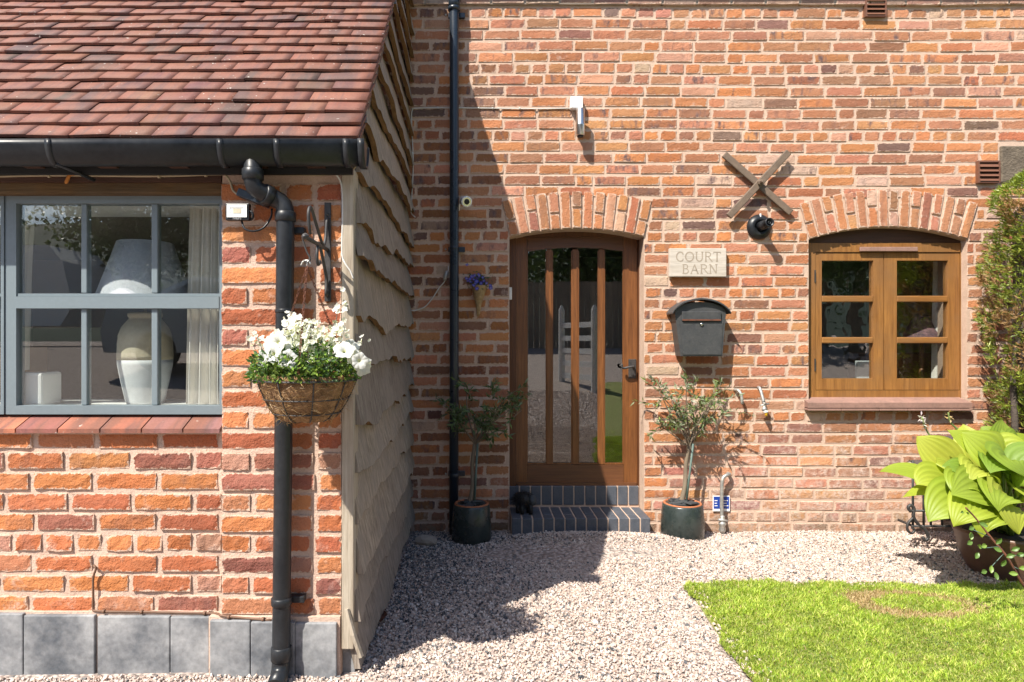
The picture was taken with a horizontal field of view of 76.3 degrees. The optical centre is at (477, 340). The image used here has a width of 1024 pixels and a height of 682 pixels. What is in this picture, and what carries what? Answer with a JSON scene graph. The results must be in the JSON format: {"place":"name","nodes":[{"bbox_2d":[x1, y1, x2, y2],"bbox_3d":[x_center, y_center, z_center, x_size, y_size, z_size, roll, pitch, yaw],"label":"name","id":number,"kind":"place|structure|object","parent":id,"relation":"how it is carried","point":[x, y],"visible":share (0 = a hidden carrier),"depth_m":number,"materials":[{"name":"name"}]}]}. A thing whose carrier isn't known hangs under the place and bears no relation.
{"place":"outdoors","nodes":[
{"label":"outdoors","id":0,"kind":"place"},
{"bbox_2d":[0,527,1019,681],"bbox_3d":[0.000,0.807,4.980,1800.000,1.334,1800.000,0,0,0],"label":"ground","id":1,"kind":"structure","parent":0,"point":[520,552],"depth_m":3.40,"materials":[{"name":"beige gravel"}]},
{"bbox_2d":[0,0,414,678],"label":"tiled extension","id":2,"kind":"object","parent":1,"relation":"on","point":[166,504],"visible":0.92,"depth_m":2.72,"materials":[{"name":"brick"}]},
{"bbox_2d":[0,196,5,413],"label":"window","id":3,"kind":"structure","parent":2,"relation":"in","point":[2,198],"depth_m":2.75,"materials":[{"name":"grey paint"}]},
{"bbox_2d":[25,214,35,369],"bbox_3d":[-2.100,-0.245,3.018,0.086,0.759,0.075,0,0,0],"label":"curtain","id":4,"kind":"object","parent":2,"relation":"hanging from","point":[29,229],"visible":0.31,"depth_m":3.02,"materials":[{"name":"beige fabric"}]},
{"bbox_2d":[25,371,60,403],"bbox_3d":[-1.942,0.210,2.886,0.112,0.148,0.144,0,0,0],"label":"white planter","id":5,"kind":"object","parent":2,"relation":"on","point":[42,387],"visible":0.73,"depth_m":2.83,"materials":[{"name":"ceramic"}]},
{"bbox_2d":[6,196,221,413],"bbox_3d":[-1.532,-0.158,2.780,0.925,0.937,0.057,0,0,0],"label":"window","id":6,"kind":"structure","parent":2,"relation":"in","point":[17,300],"depth_m":2.75,"materials":[{"name":"grey paint"}]},
{"bbox_2d":[0,175,236,193],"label":"cable","id":7,"kind":"object","parent":2,"relation":"attached to","point":[160,176],"visible":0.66,"depth_m":2.67,"materials":[{"name":"grey plastic"}]},
{"bbox_2d":[96,239,187,403],"bbox_3d":[-1.514,-0.082,2.968,0.429,0.731,0.429,0,0,0],"label":"table lamp","id":8,"kind":"object","parent":2,"relation":"on","point":[128,268],"visible":0.79,"depth_m":2.87,"materials":[{"name":"white ceramic"}]},
{"bbox_2d":[92,564,271,620],"bbox_3d":[-1.225,1.038,2.687,0.772,0.216,0.051,0,0,4],"label":"cable","id":9,"kind":"object","parent":2,"relation":"attached to","point":[166,612],"visible":1,"depth_m":2.69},
{"bbox_2d":[0,138,368,181],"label":"gutter","id":10,"kind":"object","parent":2,"relation":"attached to","point":[66,154],"visible":1,"depth_m":2.51,"materials":[{"name":"black plastic"}]},
{"bbox_2d":[186,207,218,403],"bbox_3d":[-1.202,-0.173,2.875,0.169,0.903,0.077,0,0,0],"label":"curtain","id":11,"kind":"object","parent":2,"relation":"hanging from","point":[202,372],"visible":0.73,"depth_m":2.87,"materials":[{"name":"beige fabric"}]},
{"bbox_2d":[226,203,272,231],"bbox_3d":[-0.918,-0.494,2.616,0.180,0.113,0.043,0,0,-8],"label":"floodlight","id":12,"kind":"object","parent":2,"relation":"attached to","point":[241,212],"visible":1,"depth_m":2.60,"materials":[{"name":"white plastic"}]},
{"bbox_2d":[236,188,269,208],"bbox_3d":[-0.902,-0.576,2.628,0.124,0.072,0.060,0,0,0],"label":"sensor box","id":13,"kind":"object","parent":2,"relation":"attached to","point":[244,194],"visible":0.71,"depth_m":2.60,"materials":[{"name":"grey plastic"}]},
{"bbox_2d":[242,159,305,681],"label":"downpipe","id":14,"kind":"object","parent":2,"relation":"attached to","point":[283,598],"visible":0.91,"depth_m":2.58,"materials":[{"name":"black plastic"}]},
{"bbox_2d":[302,203,330,301],"bbox_3d":[-0.624,-0.364,2.529,0.027,0.406,0.285,0,0,5],"label":"hanging bracket","id":15,"kind":"object","parent":2,"relation":"attached to","point":[324,245],"visible":1,"depth_m":2.64,"materials":[{"name":"black metal"}]},
{"bbox_2d":[243,233,371,427],"bbox_3d":[-0.620,-0.038,2.413,0.484,0.724,0.435,0,0,0],"label":"hanging basket","id":16,"kind":"object","parent":15,"relation":"hanging from","point":[294,386],"visible":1,"depth_m":2.30,"materials":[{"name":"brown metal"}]},
{"bbox_2d":[286,167,355,175],"bbox_3d":[-0.680,-0.696,2.657,0.403,0.038,0.043,0,0,7],"label":"cable","id":17,"kind":"object","parent":2,"relation":"attached to","point":[313,175],"visible":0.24,"depth_m":2.66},
{"bbox_2d":[336,175,353,278],"bbox_3d":[-0.578,-0.482,2.636,0.153,0.458,0.033,0,0,-25],"label":"cable","id":18,"kind":"object","parent":2,"relation":"attached to","point":[342,229],"visible":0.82,"depth_m":2.66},
{"bbox_2d":[345,608,363,657],"bbox_3d":[-0.502,1.191,2.649,0.078,0.200,0.032,0,0,0],"label":"wood batten","id":19,"kind":"object","parent":2,"relation":"attached to","point":[355,640],"visible":1,"depth_m":2.64,"materials":[{"name":"beige wood"}]},
{"bbox_2d":[379,611,386,621],"bbox_3d":[-0.472,1.357,3.208,0.056,0.032,0.067,0,0,0],"label":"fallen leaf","id":20,"kind":"object","parent":1,"relation":"on","point":[384,614],"visible":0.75,"depth_m":3.22,"materials":[{"name":"brown plant"}]},
{"bbox_2d":[415,535,436,545],"bbox_3d":[-0.363,1.420,4.612,0.159,0.080,0.092,0,0,0],"label":"loose stone","id":21,"kind":"object","parent":1,"relation":"on","point":[427,540],"visible":0.97,"depth_m":4.58,"materials":[{"name":"grey stone"}]},
{"bbox_2d":[430,375,531,545],"bbox_3d":[0.052,0.838,4.770,0.641,1.232,0.547,0,0,-35],"label":"potted olive tree","id":22,"kind":"object","parent":1,"relation":"on","point":[471,521],"visible":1,"depth_m":4.69,"materials":[{"name":"green plant"}]},
{"bbox_2d":[631,368,755,540],"bbox_3d":[1.598,0.826,4.843,0.788,1.261,0.548,0,0,-23],"label":"potted olive tree","id":23,"kind":"object","parent":1,"relation":"on","point":[682,516],"visible":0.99,"depth_m":4.76,"materials":[{"name":"green plant"}]},
{"bbox_2d":[365,0,1023,535],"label":"brick barn","id":24,"kind":"structure","parent":1,"relation":"on","point":[895,124],"depth_m":4.98,"materials":[{"name":"red brick"}]},
{"bbox_2d":[411,266,448,310],"bbox_3d":[-0.359,-0.401,4.959,0.289,0.347,0.021,0,0,-3],"label":"cable","id":25,"kind":"object","parent":24,"relation":"attached to","point":[433,296],"visible":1,"depth_m":4.96,"materials":[{"name":"grey plastic"}]},
{"bbox_2d":[443,271,447,280],"bbox_3d":[-0.240,-0.497,4.960,0.040,0.083,0.035,0,0,0],"label":"inline switch","id":26,"kind":"object","parent":24,"relation":"attached to","point":[445,276],"visible":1,"depth_m":4.95,"materials":[{"name":"grey plastic"}]},
{"bbox_2d":[445,0,464,534],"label":"downpipe","id":27,"kind":"object","parent":24,"relation":"attached to","point":[454,248],"visible":1,"depth_m":4.88,"materials":[{"name":"black plastic"}]},
{"bbox_2d":[459,196,471,210],"bbox_3d":[-0.093,-1.041,4.888,0.080,0.103,0.202,0,0,-10],"label":"security camera","id":28,"kind":"object","parent":24,"relation":"attached to","point":[465,201],"visible":0.99,"depth_m":4.80,"materials":[{"name":"white plastic"}]},
{"bbox_2d":[463,263,502,315],"bbox_3d":[0.045,-0.385,4.926,0.295,0.398,0.187,0,0,-14],"label":"cone planter","id":29,"kind":"object","parent":24,"relation":"attached to","point":[478,290],"visible":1,"depth_m":4.89,"materials":[{"name":"wicker"}]},
{"bbox_2d":[411,107,568,216],"bbox_3d":[0.098,-1.365,4.963,1.214,0.854,0.035,0,0,0],"label":"cable","id":30,"kind":"object","parent":24,"relation":"attached to","point":[519,108],"visible":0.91,"depth_m":4.97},
{"bbox_2d":[509,287,511,299],"bbox_3d":[0.262,-0.374,5.118,0.022,0.097,0.014,0,0,0],"label":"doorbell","id":31,"kind":"object","parent":24,"relation":"attached to","point":[510,293],"depth_m":5.11,"materials":[{"name":"white plastic"}]},
{"bbox_2d":[509,489,536,514],"bbox_3d":[0.347,1.211,4.942,0.216,0.183,0.204,0,0,0],"label":"step ornament","id":32,"kind":"object","parent":24,"relation":"on","point":[522,501],"visible":1,"depth_m":4.88,"materials":[{"name":"stone"}]},
{"bbox_2d":[509,232,638,485],"bbox_3d":[0.763,0.156,5.150,1.071,2.134,0.149,0,0,0],"label":"door","id":33,"kind":"structure","parent":24,"relation":"in","point":[521,472],"depth_m":5.15,"materials":[{"name":"brown wood"}]},
{"bbox_2d":[570,97,584,137],"bbox_3d":[0.758,-1.694,4.919,0.104,0.318,0.116,0,0,0],"label":"sensor light","id":34,"kind":"object","parent":24,"relation":"attached to","point":[576,103],"visible":1,"depth_m":4.88,"materials":[{"name":"white plastic"}]},
{"bbox_2d":[668,248,725,276],"bbox_3d":[1.676,-0.596,4.954,0.431,0.216,0.040,0,0,0],"label":"house sign","id":35,"kind":"object","parent":24,"relation":"attached to","point":[696,262],"visible":1,"depth_m":4.93,"materials":[{"name":"beige stone"}]},
{"bbox_2d":[666,298,730,355],"bbox_3d":[1.663,-0.103,4.891,0.434,0.431,0.162,0,0,0],"label":"letterbox","id":36,"kind":"object","parent":24,"relation":"attached to","point":[698,328],"visible":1,"depth_m":4.84,"materials":[{"name":"metal"}]},
{"bbox_2d":[680,322,722,354],"bbox_3d":[1.670,-0.021,4.842,0.319,0.244,0.005,0,0,0],"label":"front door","id":37,"kind":"structure","parent":36,"relation":"in","point":[696,339],"depth_m":4.84,"materials":[{"name":"grey metal"}]},
{"bbox_2d":[713,496,729,510],"bbox_3d":[1.865,1.241,4.968,0.129,0.118,0.008,0,0,0],"label":"notice plate","id":38,"kind":"object","parent":24,"relation":"attached to","point":[716,503],"visible":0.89,"depth_m":4.96,"materials":[{"name":"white plastic"}]},
{"bbox_2d":[733,388,743,403],"bbox_3d":[1.983,0.419,4.946,0.033,0.117,0.096,0,0,-25],"label":"wall spout","id":39,"kind":"object","parent":24,"relation":"attached to","point":[741,396],"depth_m":4.91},
{"bbox_2d":[722,150,792,218],"bbox_3d":[2.133,-1.188,4.920,0.539,0.520,0.119,0,0,0],"label":"pattress cross","id":40,"kind":"object","parent":24,"relation":"attached to","point":[758,184],"visible":1,"depth_m":4.93,"materials":[{"name":"brown metal"}]},
{"bbox_2d":[747,213,773,238],"bbox_3d":[2.157,-0.874,4.896,0.192,0.194,0.163,0,0,0],"label":"lamp base","id":41,"kind":"object","parent":24,"relation":"attached to","point":[759,226],"visible":1,"depth_m":4.94,"materials":[{"name":"black metal"}]},
{"bbox_2d":[756,386,768,415],"bbox_3d":[2.170,0.455,4.941,0.069,0.224,0.100,0,0,0],"label":"garden tap","id":42,"kind":"object","parent":24,"relation":"attached to","point":[764,408],"visible":1,"depth_m":4.91,"materials":[{"name":"white metal"}]},
{"bbox_2d":[863,0,886,17],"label":"air vent","id":43,"kind":"object","parent":24,"relation":"attached to","point":[869,11],"visible":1,"depth_m":4.95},
{"bbox_2d":[804,229,972,410],"bbox_3d":[3.133,-0.198,5.016,1.260,1.450,0.211,0,0,0],"label":"window","id":44,"kind":"structure","parent":24,"relation":"in","point":[882,391],"depth_m":5.05,"materials":[{"name":"brown wood"}]},
{"bbox_2d":[897,316,937,377],"bbox_3d":[3.745,0.075,5.480,0.432,0.571,0.431,0,0,0],"label":"table lamp","id":45,"kind":"object","parent":24,"relation":"in","point":[920,326],"visible":0.67,"depth_m":5.42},
{"bbox_2d":[931,261,937,377],"bbox_3d":[3.877,-0.179,5.383,0.219,1.295,0.076,0,0,0],"label":"curtain","id":46,"kind":"object","parent":24,"relation":"hanging from","point":[934,361],"visible":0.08,"depth_m":5.38,"materials":[{"name":"white fabric"}]},
{"bbox_2d":[975,160,1000,183],"bbox_3d":[3.900,-1.290,4.962,0.169,0.169,0.036,0,0,0],"label":"air vent","id":47,"kind":"object","parent":24,"relation":"attached to","point":[987,171],"visible":1,"depth_m":4.95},
{"bbox_2d":[718,472,730,533],"bbox_3d":[1.884,1.244,4.933,0.148,0.489,0.067,0,0,-35],"label":"standpipe","id":48,"kind":"object","parent":1,"relation":"on","point":[722,524],"visible":0.97,"depth_m":4.91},
{"bbox_2d":[898,460,951,541],"bbox_3d":[3.140,1.115,4.505,0.439,0.601,0.172,0,0,0],"label":"metal plant stand","id":49,"kind":"object","parent":1,"relation":"on","point":[913,519],"visible":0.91,"depth_m":4.42,"materials":[{"name":"black metal"}]},
{"bbox_2d":[879,410,1023,581],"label":"potted hosta","id":50,"kind":"object","parent":1,"relation":"on","point":[974,472],"visible":1,"depth_m":3.68,"materials":[{"name":"plant"}]},
{"bbox_2d":[972,170,1023,507],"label":"conifer shrub","id":51,"kind":"object","parent":1,"relation":"on","point":[1013,370],"visible":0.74,"depth_m":4.54,"materials":[{"name":"green plant"}]},
{"bbox_2d":[683,576,1023,681],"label":"lawn","id":52,"kind":"structure","parent":0,"point":[710,621],"depth_m":2.94,"materials":[{"name":"green plant"}]},
{"bbox_2d":[855,361,868,377],"bbox_3d":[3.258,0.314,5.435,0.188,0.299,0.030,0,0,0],"label":"candle","id":53,"kind":"object","parent":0,"point":[861,369],"visible":0.24,"depth_m":5.42,"materials":[{"name":"white wax"}]},
{"bbox_2d":[848,352,930,377],"bbox_3d":[3.803,0.697,5.840,0.677,1.186,0.480,0,0,0],"label":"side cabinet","id":54,"kind":"object","parent":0,"point":[907,364],"visible":0.14,"depth_m":5.60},
{"bbox_2d":[961,507,1023,586],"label":"rose shoot","id":55,"kind":"object","parent":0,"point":[998,548],"visible":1,"depth_m":3.21,"materials":[{"name":"green plant"}]}
]}

